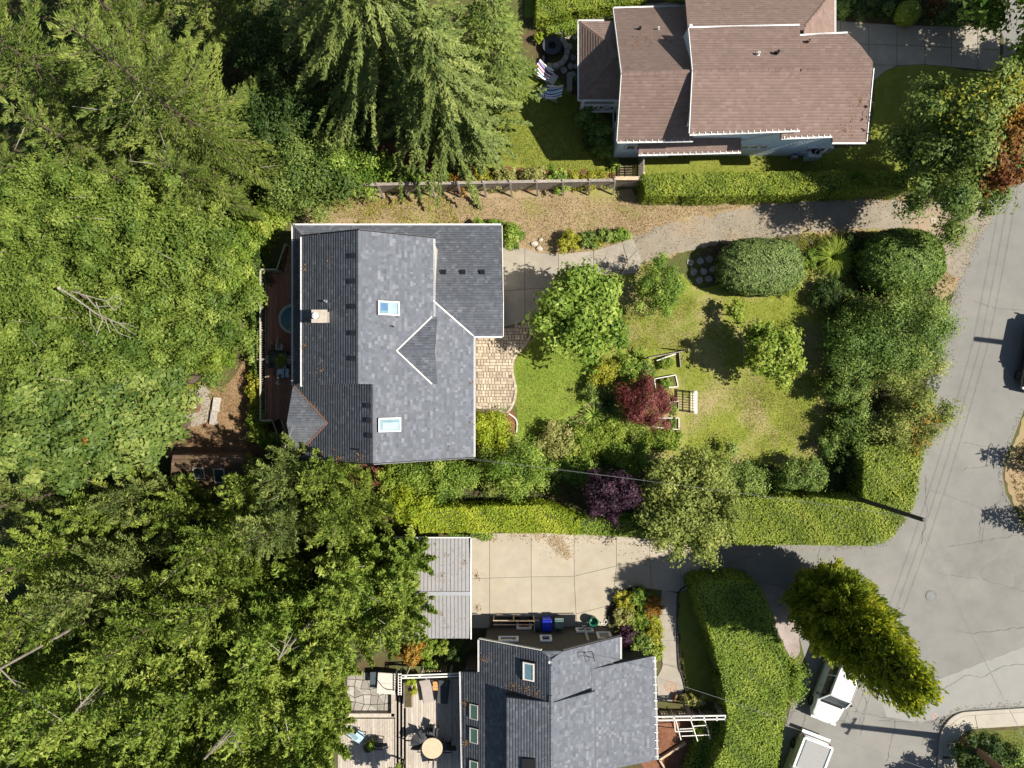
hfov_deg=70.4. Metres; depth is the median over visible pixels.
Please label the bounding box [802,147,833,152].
window
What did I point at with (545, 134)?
lawn grass
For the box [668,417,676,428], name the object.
garden shrub
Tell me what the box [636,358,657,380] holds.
garden shrub
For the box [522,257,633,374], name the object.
lawn tree
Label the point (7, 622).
conifer tree
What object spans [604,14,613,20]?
hedge
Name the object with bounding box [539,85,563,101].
canvas deck chair
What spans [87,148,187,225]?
conifer tree
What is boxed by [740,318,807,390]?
lawn tree
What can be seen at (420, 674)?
deck fence
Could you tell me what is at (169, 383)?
maple tree
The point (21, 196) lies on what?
broadleaf tree
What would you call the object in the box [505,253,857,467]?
lawn
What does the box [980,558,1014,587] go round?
road patch
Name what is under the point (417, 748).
dining chair
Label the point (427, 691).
sun lounger
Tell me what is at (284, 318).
hot tub
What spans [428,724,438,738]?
dining chair
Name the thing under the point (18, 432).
maple tree
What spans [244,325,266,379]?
garden shrub
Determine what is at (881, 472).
hedge
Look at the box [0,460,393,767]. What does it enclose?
undergrowth
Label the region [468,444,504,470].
garden shrub
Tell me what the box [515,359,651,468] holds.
border plants
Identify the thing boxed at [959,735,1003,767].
utility pole
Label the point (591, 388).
garden shrub
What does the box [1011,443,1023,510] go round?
verge grass
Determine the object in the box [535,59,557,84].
canvas deck chair
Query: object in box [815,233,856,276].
ornamental grass
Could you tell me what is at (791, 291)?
garden shrub
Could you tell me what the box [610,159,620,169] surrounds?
garden shrub
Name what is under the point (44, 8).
undergrowth
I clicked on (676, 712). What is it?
picket fence
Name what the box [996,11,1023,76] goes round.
shade tree
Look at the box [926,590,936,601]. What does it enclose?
manhole cover
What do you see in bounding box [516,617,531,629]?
basement door
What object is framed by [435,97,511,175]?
conifer tree
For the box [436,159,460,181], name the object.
garden shrub
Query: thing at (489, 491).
garden shrub
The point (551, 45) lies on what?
fire table
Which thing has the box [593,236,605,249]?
garden shrub
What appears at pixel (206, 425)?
log edging
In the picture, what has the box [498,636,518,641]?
window
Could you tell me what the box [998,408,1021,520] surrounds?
road grit
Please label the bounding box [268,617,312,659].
bare branch
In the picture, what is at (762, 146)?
window
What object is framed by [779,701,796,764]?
road grit
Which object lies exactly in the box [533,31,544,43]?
garden shrub
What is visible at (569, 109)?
neighbour lawn
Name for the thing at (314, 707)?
loose tree
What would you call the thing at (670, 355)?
raised bed
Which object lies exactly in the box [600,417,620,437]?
garden shrub
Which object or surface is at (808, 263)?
garden shrub
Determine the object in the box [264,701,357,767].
loose tree
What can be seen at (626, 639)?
garden shrub
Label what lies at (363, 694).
flagstone terrace
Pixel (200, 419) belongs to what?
fire pit ground
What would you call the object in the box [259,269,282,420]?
deck railing
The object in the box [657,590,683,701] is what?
garden walk
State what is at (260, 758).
loose tree
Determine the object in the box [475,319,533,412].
paver patio
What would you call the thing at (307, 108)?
woodland shrub
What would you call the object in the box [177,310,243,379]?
broadleaf tree
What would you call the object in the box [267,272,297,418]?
wooden deck
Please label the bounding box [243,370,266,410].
garden shrub
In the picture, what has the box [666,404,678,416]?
garden shrub
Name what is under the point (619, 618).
garden shrub
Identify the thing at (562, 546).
leaf litter
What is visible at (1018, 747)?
corner shrub
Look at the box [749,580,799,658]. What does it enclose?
pebble bed
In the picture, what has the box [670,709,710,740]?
garden trellis
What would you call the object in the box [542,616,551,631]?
wheelie bin
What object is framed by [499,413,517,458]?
bed edging
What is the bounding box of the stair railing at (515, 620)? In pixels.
[493,615,534,631]
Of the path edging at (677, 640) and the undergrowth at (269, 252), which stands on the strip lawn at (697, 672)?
the path edging at (677, 640)
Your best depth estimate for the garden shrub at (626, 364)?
41.19 m
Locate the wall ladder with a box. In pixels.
[398,665,403,694]
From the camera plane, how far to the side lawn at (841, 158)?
41.99 m
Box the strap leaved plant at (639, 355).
[628,347,650,367]
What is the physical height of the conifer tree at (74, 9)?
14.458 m
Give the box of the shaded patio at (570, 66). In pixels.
[536,30,576,94]
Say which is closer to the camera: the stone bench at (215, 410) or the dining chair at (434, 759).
the dining chair at (434, 759)
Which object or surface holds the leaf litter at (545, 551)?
on the concrete driveway at (532, 577)
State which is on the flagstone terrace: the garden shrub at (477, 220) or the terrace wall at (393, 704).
the terrace wall at (393, 704)
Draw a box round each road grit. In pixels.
[734,519,907,551]
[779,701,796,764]
[940,700,1023,723]
[947,201,992,312]
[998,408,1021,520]
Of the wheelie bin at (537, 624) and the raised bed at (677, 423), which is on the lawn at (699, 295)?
the raised bed at (677, 423)
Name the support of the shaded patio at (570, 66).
on the ground at (530, 46)
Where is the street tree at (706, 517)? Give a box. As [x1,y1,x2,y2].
[632,441,746,571]
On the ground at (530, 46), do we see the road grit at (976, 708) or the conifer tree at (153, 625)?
the conifer tree at (153, 625)
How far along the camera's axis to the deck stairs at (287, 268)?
41.38 m
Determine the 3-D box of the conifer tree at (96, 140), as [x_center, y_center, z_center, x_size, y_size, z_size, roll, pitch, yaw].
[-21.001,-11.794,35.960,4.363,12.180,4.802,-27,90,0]
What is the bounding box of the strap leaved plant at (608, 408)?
[593,386,621,419]
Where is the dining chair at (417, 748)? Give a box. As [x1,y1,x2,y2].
[410,742,422,752]
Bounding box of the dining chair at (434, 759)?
[428,757,438,767]
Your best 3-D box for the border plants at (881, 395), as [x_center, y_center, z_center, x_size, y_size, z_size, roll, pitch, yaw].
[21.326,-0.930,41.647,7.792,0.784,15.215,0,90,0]
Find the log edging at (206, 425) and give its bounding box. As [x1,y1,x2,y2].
[205,394,212,427]
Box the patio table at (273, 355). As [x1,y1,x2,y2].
[268,350,288,367]
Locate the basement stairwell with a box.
[493,617,533,625]
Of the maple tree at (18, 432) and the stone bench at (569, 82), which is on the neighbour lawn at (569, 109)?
the stone bench at (569, 82)
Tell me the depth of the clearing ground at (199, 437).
41.99 m
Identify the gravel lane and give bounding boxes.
[627,198,992,277]
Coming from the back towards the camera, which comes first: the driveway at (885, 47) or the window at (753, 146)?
the driveway at (885, 47)
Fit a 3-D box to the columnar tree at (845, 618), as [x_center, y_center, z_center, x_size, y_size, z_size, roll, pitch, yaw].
[17.008,11.934,35.314,5.345,13.497,5.589,0,90,0]
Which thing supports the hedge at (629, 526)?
on the ground at (530, 46)
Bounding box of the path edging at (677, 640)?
[676,585,687,693]
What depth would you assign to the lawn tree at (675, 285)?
39.27 m
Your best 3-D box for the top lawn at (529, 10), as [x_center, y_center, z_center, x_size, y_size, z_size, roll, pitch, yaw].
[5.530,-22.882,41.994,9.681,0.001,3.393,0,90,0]
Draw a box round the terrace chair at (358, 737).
[349,727,365,745]
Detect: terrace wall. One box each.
[349,711,393,716]
[391,691,395,716]
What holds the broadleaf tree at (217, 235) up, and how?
on the ground at (530, 46)
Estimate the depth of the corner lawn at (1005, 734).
41.99 m
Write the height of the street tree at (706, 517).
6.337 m
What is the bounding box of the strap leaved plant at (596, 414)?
[583,405,605,429]
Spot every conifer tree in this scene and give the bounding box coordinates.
[0,0,153,164]
[0,92,162,191]
[0,132,74,194]
[0,474,93,543]
[0,487,144,610]
[0,533,155,677]
[17,509,205,639]
[40,0,155,50]
[45,0,306,219]
[54,465,170,536]
[62,546,251,692]
[64,0,215,115]
[85,462,192,526]
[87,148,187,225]
[124,472,225,542]
[133,130,267,221]
[158,495,280,586]
[162,508,316,648]
[166,0,271,67]
[213,453,281,516]
[229,481,344,563]
[249,430,335,509]
[266,0,388,102]
[285,0,521,202]
[291,448,363,501]
[301,466,396,555]
[375,8,533,209]
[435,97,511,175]
[458,0,546,135]
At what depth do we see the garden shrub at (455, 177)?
41.06 m
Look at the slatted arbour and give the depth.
39.87 m
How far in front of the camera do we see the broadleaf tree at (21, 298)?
31.89 m
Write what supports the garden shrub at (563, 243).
on the dry grass ground at (628, 194)
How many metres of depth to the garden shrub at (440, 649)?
40.92 m
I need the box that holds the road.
[700,0,1023,767]
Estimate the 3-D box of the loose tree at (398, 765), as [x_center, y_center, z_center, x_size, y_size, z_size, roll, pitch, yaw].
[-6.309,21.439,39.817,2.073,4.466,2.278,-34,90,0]
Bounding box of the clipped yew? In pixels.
[713,237,806,297]
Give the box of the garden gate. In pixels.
[616,164,635,175]
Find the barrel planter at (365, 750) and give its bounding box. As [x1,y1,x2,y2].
[363,740,373,752]
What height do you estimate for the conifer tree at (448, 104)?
14.174 m
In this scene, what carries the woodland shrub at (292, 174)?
on the ground at (530, 46)
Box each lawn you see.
[483,65,618,173]
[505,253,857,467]
[513,333,595,459]
[524,0,684,17]
[637,65,1008,191]
[678,587,717,701]
[958,728,1023,767]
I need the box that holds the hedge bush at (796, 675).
[785,653,811,710]
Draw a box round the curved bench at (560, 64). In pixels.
[547,36,569,70]
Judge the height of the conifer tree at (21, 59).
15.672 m
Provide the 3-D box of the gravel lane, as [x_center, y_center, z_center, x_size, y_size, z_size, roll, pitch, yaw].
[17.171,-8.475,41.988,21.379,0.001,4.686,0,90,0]
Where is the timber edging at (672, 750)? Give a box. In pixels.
[658,741,685,759]
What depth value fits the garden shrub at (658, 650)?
41.27 m
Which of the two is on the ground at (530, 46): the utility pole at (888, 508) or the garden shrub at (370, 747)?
the utility pole at (888, 508)
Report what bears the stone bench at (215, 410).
on the clearing ground at (199, 437)
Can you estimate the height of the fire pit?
0.223 m
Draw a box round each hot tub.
[278,304,290,333]
[377,668,396,694]
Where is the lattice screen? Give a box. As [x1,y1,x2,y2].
[638,156,643,180]
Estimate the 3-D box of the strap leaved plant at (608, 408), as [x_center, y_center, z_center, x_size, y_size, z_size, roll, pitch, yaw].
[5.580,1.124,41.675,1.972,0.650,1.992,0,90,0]
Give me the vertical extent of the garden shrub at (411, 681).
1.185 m
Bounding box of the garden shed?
[171,452,259,511]
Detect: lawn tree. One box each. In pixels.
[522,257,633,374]
[630,249,691,321]
[726,297,746,325]
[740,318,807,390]
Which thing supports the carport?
on the carport floor
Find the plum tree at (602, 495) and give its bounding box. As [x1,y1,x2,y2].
[580,462,645,529]
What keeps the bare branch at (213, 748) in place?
on the ground at (530, 46)
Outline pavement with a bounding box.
[937,707,1023,767]
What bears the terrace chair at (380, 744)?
on the timber deck at (379, 729)
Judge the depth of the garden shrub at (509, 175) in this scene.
41.06 m
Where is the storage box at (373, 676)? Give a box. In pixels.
[370,669,379,684]
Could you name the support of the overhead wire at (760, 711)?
attached to the utility pole at (988, 759)
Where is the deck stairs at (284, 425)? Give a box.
[272,419,288,445]
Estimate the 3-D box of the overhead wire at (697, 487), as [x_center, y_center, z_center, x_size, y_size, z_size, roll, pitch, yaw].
[8.559,5.116,36.050,21.992,2.709,0.009,7,90,0]
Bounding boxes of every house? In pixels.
[287,224,503,469]
[459,617,658,767]
[577,0,873,156]
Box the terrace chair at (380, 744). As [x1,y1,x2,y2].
[374,736,387,749]
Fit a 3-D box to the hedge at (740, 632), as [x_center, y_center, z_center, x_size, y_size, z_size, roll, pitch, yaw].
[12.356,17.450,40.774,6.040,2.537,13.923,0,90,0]
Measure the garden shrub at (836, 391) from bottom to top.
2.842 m
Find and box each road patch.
[880,647,1023,722]
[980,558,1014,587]
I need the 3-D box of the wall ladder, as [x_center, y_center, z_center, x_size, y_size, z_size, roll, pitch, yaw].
[-6.305,16.874,41.383,0.202,1.235,1.223,0,90,0]
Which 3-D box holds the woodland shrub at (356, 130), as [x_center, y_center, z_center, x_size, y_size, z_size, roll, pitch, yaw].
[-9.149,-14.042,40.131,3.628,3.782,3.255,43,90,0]
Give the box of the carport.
[395,532,471,639]
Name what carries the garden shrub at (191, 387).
on the ground at (530, 46)
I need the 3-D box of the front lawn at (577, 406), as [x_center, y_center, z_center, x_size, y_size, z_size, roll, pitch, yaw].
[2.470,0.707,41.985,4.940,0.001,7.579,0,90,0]
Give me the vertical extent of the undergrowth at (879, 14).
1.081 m
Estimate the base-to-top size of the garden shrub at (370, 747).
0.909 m
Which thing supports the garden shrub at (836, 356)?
on the lawn at (699, 295)
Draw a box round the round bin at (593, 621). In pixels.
[588,615,598,626]
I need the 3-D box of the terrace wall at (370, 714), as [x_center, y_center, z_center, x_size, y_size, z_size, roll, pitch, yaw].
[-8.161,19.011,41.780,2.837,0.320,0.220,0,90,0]
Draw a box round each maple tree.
[0,358,99,477]
[0,439,110,496]
[33,361,183,477]
[79,402,196,481]
[84,338,203,426]
[613,370,679,432]
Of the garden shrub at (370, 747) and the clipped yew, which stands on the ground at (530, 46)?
the clipped yew
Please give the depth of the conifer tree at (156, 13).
35.05 m
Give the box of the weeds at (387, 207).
[308,196,460,223]
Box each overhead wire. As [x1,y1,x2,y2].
[469,459,911,516]
[472,458,912,517]
[595,658,922,767]
[918,525,1020,730]
[920,521,1023,737]
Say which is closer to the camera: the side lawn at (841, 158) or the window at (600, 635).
the window at (600, 635)
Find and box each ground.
[0,0,1023,767]
[165,348,272,457]
[186,385,211,426]
[298,189,964,299]
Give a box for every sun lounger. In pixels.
[419,679,433,703]
[436,679,449,703]
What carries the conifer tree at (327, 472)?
on the ground at (530, 46)
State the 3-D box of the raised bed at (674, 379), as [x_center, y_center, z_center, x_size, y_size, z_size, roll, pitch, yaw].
[8.869,-0.072,41.860,1.345,0.280,0.725,-10,90,0]
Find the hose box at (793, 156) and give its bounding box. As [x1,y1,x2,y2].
[790,153,797,159]
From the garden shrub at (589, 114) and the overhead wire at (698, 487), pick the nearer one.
the overhead wire at (698, 487)
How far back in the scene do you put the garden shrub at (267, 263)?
40.77 m
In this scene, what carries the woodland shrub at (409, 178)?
on the mulch bed at (391, 148)
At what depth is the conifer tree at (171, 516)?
37.31 m
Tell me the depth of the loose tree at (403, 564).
36.36 m
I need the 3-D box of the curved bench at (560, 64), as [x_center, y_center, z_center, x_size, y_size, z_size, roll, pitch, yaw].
[2.790,-18.860,41.785,0.932,0.410,1.985,27,90,0]
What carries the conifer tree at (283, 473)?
on the ground at (530, 46)
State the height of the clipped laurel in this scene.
3.123 m
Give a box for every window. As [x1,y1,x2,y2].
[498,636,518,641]
[540,635,551,641]
[575,627,593,632]
[596,632,611,639]
[613,101,617,129]
[625,144,636,149]
[741,144,750,148]
[748,144,759,148]
[757,144,769,148]
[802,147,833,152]
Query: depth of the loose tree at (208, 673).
31.22 m
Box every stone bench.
[209,397,221,424]
[567,73,571,91]
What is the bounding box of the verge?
[1005,417,1023,516]
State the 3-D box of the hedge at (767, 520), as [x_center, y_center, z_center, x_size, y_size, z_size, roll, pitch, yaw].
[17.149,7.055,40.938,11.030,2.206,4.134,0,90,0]
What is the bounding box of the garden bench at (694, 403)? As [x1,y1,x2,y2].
[690,391,696,412]
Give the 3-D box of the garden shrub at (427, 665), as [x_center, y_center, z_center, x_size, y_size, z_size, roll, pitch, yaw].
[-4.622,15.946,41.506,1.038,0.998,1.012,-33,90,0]
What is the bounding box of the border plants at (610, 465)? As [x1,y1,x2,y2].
[386,451,850,512]
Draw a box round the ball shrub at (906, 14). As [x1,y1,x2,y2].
[892,0,921,27]
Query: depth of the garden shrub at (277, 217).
40.41 m
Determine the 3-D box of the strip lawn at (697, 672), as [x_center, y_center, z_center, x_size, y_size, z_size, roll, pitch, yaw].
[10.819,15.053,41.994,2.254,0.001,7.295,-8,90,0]
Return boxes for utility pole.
[844,492,924,521]
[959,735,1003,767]
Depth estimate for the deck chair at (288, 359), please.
40.65 m
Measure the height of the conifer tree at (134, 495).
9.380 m
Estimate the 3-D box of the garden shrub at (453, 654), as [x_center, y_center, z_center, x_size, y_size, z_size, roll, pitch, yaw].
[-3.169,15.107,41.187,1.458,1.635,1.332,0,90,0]
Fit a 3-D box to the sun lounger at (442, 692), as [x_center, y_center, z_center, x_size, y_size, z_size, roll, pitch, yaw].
[-3.909,17.383,41.100,0.650,0.700,1.432,6,90,0]
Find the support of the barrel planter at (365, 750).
on the timber deck at (379, 729)
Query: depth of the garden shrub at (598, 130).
41.01 m
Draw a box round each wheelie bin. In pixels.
[534,618,540,629]
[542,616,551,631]
[555,615,563,628]
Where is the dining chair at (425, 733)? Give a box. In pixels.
[418,728,430,743]
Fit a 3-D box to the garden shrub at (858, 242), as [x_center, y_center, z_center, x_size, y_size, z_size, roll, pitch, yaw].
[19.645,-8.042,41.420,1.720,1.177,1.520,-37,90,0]
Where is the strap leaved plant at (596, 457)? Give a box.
[581,443,603,460]
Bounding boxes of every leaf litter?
[169,355,264,451]
[472,531,652,609]
[487,531,615,551]
[545,533,574,559]
[688,200,888,572]
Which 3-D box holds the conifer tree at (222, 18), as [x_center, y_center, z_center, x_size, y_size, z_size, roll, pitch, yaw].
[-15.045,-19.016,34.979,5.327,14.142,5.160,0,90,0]
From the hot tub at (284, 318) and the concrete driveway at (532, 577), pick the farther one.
the concrete driveway at (532, 577)
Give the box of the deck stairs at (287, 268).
[276,243,290,272]
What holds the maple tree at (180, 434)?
on the ground at (530, 46)
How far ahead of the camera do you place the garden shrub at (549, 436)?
40.93 m
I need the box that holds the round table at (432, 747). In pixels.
[422,737,442,758]
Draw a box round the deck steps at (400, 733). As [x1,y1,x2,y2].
[395,696,405,767]
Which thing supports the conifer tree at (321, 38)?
on the ground at (530, 46)
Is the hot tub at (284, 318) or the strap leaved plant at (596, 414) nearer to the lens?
the hot tub at (284, 318)
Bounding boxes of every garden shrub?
[185,382,200,390]
[193,353,236,378]
[226,228,264,260]
[230,205,291,244]
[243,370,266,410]
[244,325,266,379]
[244,408,271,441]
[247,283,267,326]
[248,249,278,288]
[255,430,282,452]
[256,197,297,225]
[365,739,377,750]
[373,461,417,494]
[385,479,438,529]
[389,459,486,507]
[395,638,427,668]
[405,673,419,685]
[409,686,417,696]
[416,638,436,659]
[421,657,439,672]
[432,638,451,655]
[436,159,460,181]
[444,638,468,662]
[446,169,476,196]
[468,217,504,229]
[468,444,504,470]
[472,166,493,192]
[475,405,517,455]
[476,470,503,498]
[479,423,557,505]
[491,165,516,190]
[501,221,526,250]
[517,163,546,191]
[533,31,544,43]
[534,416,584,462]
[543,453,600,491]
[545,163,574,195]
[556,228,582,254]
[562,424,599,461]
[569,167,609,193]
[574,106,602,131]
[577,230,598,248]
[577,414,628,459]
[579,380,600,404]
[583,134,595,149]
[587,120,613,147]
[587,354,622,387]
[590,136,613,158]
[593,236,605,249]
[597,226,616,245]
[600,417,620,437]
[601,438,650,478]
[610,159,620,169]
[611,226,631,243]
[612,589,634,612]
[612,607,635,627]
[613,377,634,396]
[615,355,642,380]
[616,624,638,647]
[628,627,653,653]
[629,583,652,607]
[629,607,649,631]
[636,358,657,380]
[640,427,686,454]
[641,595,665,619]
[642,644,652,655]
[645,613,665,645]
[650,641,665,661]
[657,357,673,370]
[658,377,672,389]
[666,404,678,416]
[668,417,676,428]
[679,691,707,707]
[690,721,701,736]
[720,436,771,508]
[768,452,829,496]
[778,283,802,297]
[800,247,820,270]
[807,274,852,317]
[816,301,876,389]
[817,426,850,463]
[818,374,871,407]
[823,283,966,389]
[827,395,891,458]
[835,442,856,479]
[836,0,856,21]
[843,232,866,257]
[849,338,951,403]
[850,0,876,21]
[864,380,967,456]
[880,1,894,15]
[886,397,942,460]
[923,0,946,17]
[931,0,965,32]
[956,0,994,34]
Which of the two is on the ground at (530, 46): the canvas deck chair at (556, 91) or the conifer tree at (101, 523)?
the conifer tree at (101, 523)
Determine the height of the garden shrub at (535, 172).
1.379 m
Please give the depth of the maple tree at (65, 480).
34.77 m
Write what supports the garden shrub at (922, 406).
on the ground at (530, 46)
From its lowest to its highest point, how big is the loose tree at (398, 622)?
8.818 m
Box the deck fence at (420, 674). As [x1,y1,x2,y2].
[402,664,458,678]
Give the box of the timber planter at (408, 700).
[404,676,412,707]
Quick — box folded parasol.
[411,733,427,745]
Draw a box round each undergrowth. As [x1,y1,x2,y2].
[0,0,390,397]
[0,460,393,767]
[226,204,296,442]
[839,0,1009,21]
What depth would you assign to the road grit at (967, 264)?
41.97 m
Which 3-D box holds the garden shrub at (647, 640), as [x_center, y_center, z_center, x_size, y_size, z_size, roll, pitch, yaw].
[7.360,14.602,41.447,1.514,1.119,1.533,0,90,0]
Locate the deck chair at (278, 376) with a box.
[275,369,284,384]
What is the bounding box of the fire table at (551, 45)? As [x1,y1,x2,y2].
[542,35,561,54]
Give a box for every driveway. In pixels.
[471,533,699,627]
[502,238,641,327]
[836,20,999,80]
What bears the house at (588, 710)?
on the ground at (530, 46)
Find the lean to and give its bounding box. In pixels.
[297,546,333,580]
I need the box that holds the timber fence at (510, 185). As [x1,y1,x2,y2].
[348,178,615,199]
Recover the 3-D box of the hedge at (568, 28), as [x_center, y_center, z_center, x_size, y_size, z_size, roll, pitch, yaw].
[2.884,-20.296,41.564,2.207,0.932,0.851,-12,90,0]
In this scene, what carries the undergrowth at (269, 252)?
on the ground at (530, 46)
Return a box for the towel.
[278,369,288,377]
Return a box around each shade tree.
[878,55,1023,254]
[957,0,1023,41]
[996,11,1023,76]
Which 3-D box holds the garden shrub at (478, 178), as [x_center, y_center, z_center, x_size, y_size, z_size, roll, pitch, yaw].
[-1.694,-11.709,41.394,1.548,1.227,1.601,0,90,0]
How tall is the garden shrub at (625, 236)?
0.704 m
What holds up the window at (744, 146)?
in the house at (727, 78)
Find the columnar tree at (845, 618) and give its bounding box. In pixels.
[778,556,948,721]
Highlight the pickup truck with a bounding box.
[783,728,833,767]
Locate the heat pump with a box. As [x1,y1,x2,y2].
[803,151,821,160]
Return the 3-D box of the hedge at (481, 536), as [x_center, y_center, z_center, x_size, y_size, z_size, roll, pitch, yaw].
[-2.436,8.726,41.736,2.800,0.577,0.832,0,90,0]
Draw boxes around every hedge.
[416,497,580,534]
[447,530,493,541]
[533,0,645,30]
[543,20,577,37]
[555,510,677,539]
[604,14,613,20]
[635,169,908,207]
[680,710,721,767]
[683,566,790,767]
[726,477,919,547]
[844,440,925,500]
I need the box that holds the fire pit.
[189,400,200,412]
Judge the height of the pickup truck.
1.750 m
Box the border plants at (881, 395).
[815,237,953,493]
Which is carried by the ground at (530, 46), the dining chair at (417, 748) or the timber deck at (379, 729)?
the timber deck at (379, 729)
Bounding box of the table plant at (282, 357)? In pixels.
[276,352,286,365]
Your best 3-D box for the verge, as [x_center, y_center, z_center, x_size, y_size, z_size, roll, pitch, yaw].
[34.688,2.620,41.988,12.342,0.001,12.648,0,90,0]
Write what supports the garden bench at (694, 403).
on the lawn at (699, 295)
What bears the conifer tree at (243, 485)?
on the ground at (530, 46)
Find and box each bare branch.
[0,594,131,724]
[57,286,135,337]
[74,665,140,712]
[204,685,265,759]
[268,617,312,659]
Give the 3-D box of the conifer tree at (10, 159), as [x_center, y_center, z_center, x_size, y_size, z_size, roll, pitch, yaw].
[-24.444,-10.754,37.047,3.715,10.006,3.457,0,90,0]
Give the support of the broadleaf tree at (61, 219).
on the ground at (530, 46)
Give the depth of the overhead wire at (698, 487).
36.73 m
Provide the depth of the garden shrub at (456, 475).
40.10 m
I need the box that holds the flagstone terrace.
[345,672,390,710]
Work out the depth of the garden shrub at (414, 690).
41.05 m
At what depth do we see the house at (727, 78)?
36.41 m
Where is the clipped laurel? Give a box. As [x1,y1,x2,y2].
[853,227,947,297]
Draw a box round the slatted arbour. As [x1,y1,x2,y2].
[655,700,725,720]
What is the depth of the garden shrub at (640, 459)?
40.87 m
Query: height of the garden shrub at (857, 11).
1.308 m
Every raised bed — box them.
[645,349,688,366]
[654,375,678,387]
[654,417,678,429]
[672,401,678,408]
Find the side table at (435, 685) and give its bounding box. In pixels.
[433,679,437,689]
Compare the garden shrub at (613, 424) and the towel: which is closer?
the towel
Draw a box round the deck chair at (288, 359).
[286,355,290,364]
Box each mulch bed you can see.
[271,442,397,486]
[352,140,618,194]
[474,409,516,466]
[641,718,698,767]
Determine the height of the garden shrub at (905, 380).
3.719 m
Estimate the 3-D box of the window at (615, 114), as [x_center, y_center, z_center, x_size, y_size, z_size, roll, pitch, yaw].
[5.775,-15.000,40.600,0.050,1.540,1.040,0,90,0]
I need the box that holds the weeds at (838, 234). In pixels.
[797,231,877,281]
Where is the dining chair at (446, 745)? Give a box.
[442,738,456,752]
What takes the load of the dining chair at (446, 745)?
on the timber deck at (423, 717)
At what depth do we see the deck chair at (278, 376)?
40.45 m
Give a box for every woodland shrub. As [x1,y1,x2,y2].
[227,1,302,87]
[231,53,302,154]
[253,124,368,223]
[266,82,334,143]
[311,98,374,158]
[320,143,379,202]
[358,148,404,188]
[401,165,433,190]
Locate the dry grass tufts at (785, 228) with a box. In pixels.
[636,198,973,275]
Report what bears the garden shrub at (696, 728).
on the mulch bed at (668, 737)
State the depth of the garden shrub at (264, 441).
40.93 m
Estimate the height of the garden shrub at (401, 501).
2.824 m
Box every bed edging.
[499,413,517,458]
[607,586,639,626]
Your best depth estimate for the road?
41.99 m
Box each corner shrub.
[946,728,1022,767]
[988,739,1023,767]
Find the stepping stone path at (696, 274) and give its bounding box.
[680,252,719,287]
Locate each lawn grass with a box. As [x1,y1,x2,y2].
[495,74,614,178]
[617,298,696,351]
[729,372,811,447]
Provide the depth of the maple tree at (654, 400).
39.71 m
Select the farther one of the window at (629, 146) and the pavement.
the pavement
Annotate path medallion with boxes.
[665,681,676,692]
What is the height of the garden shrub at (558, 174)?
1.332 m
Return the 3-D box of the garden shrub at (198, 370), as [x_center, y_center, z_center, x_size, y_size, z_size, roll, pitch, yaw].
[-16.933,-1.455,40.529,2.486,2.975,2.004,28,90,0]
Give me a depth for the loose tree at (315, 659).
33.93 m
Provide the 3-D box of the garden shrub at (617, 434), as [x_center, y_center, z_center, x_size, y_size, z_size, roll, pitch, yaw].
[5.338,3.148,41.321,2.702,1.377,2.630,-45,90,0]
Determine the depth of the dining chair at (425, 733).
40.80 m
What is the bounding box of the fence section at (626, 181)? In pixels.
[614,176,641,186]
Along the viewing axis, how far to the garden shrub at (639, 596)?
41.09 m
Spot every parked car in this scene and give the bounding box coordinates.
[808,659,858,725]
[1014,348,1023,390]
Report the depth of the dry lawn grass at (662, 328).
41.98 m
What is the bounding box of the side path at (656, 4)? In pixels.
[534,2,678,26]
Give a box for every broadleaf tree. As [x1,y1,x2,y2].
[0,143,116,281]
[0,157,183,290]
[0,221,118,354]
[0,314,111,423]
[29,247,187,399]
[91,165,264,311]
[115,258,267,397]
[174,243,267,327]
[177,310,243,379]
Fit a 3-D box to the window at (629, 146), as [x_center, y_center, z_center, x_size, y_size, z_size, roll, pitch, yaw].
[6.550,-13.065,40.050,0.560,0.760,0.070,0,90,0]
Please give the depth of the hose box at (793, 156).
41.56 m
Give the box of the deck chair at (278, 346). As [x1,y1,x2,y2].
[273,337,285,349]
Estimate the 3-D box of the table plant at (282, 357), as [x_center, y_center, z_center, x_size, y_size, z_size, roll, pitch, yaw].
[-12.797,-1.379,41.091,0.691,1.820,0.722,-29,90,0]
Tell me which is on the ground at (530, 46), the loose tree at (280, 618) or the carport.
the loose tree at (280, 618)
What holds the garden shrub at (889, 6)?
on the ground at (530, 46)
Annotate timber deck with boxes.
[338,719,394,767]
[406,675,461,767]
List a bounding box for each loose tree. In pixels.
[0,613,127,767]
[0,675,158,767]
[1,586,220,766]
[1,666,75,767]
[95,677,230,767]
[98,593,274,767]
[189,690,318,767]
[198,627,325,761]
[220,546,359,680]
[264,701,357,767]
[275,663,363,757]
[284,585,383,691]
[302,527,419,628]
[357,572,438,660]
[367,524,436,605]
[387,756,405,767]
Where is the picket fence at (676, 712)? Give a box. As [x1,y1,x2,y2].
[658,710,715,720]
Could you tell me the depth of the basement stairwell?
42.51 m

